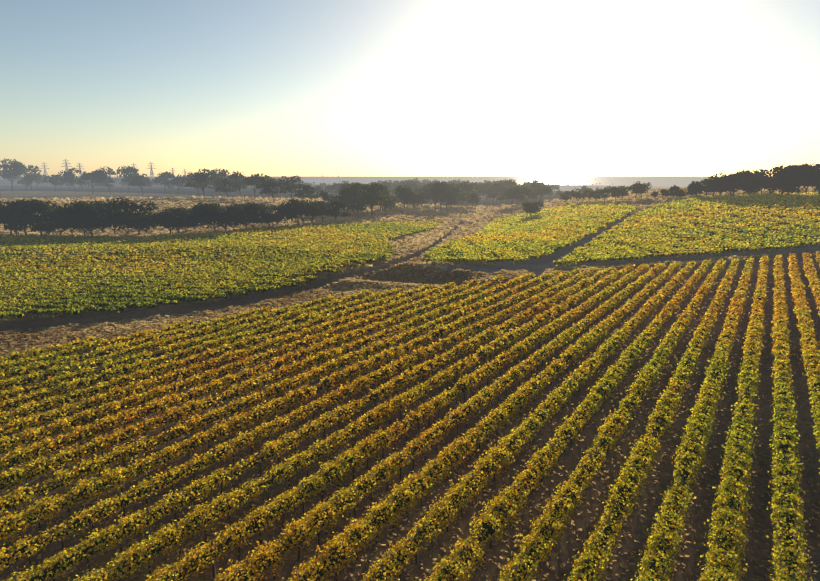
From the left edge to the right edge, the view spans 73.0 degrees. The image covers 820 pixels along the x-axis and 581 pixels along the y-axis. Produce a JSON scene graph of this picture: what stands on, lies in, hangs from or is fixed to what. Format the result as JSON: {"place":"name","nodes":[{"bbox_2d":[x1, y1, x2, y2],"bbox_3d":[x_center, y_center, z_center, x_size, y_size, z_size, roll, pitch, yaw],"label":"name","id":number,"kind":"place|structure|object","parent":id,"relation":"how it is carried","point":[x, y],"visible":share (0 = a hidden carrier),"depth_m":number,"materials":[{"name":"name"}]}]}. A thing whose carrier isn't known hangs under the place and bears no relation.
{"place":"outdoors","nodes":[
{"label":"outdoors","id":0,"kind":"place"},
{"bbox_2d":[0,176,819,580],"bbox_3d":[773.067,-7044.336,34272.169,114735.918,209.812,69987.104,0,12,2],"label":"terrain","id":1,"kind":"structure","parent":0,"point":[574,452],"depth_m":39.45,"materials":[{"name":"brown soil"}]},
{"bbox_2d":[40,159,340,181],"bbox_3d":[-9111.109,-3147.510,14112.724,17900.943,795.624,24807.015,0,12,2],"label":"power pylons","id":2,"kind":"object","parent":1,"relation":"on","point":[66,166],"visible":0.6,"depth_m":2221.60,"materials":[{"name":"metal"}]},
{"bbox_2d":[0,192,819,580],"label":"vine","id":3,"kind":"object","parent":1,"relation":"on","point":[242,242],"depth_m":47.61,"materials":[{"name":"green plant"}]},
{"bbox_2d":[0,186,819,580],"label":"dry grass tufts","id":4,"kind":"object","parent":1,"relation":"on","point":[476,218],"visible":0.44,"depth_m":92.12,"materials":[{"name":"beige plant"}]},
{"bbox_2d":[1,294,818,580],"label":"vineyard posts","id":5,"kind":"object","parent":1,"relation":"on","point":[516,566],"visible":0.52,"depth_m":39.70,"materials":[{"name":"brown wood"}]},
{"bbox_2d":[4,173,819,235],"bbox_3d":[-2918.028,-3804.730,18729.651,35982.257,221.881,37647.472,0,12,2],"label":"tree trunks","id":6,"kind":"object","parent":1,"relation":"on","point":[249,223],"visible":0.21,"depth_m":242.84,"materials":[{"name":"brown plant"}]},
{"bbox_2d":[0,158,819,231],"bbox_3d":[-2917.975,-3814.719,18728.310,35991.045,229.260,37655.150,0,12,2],"label":"trees","id":7,"kind":"object","parent":6,"relation":"attached to","point":[97,214],"visible":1,"depth_m":273.09,"materials":[{"name":"green plant"}]},
{"bbox_2d":[0,0,819,176],"label":"sky","id":8,"kind":"structure","parent":0,"point":[649,88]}
]}

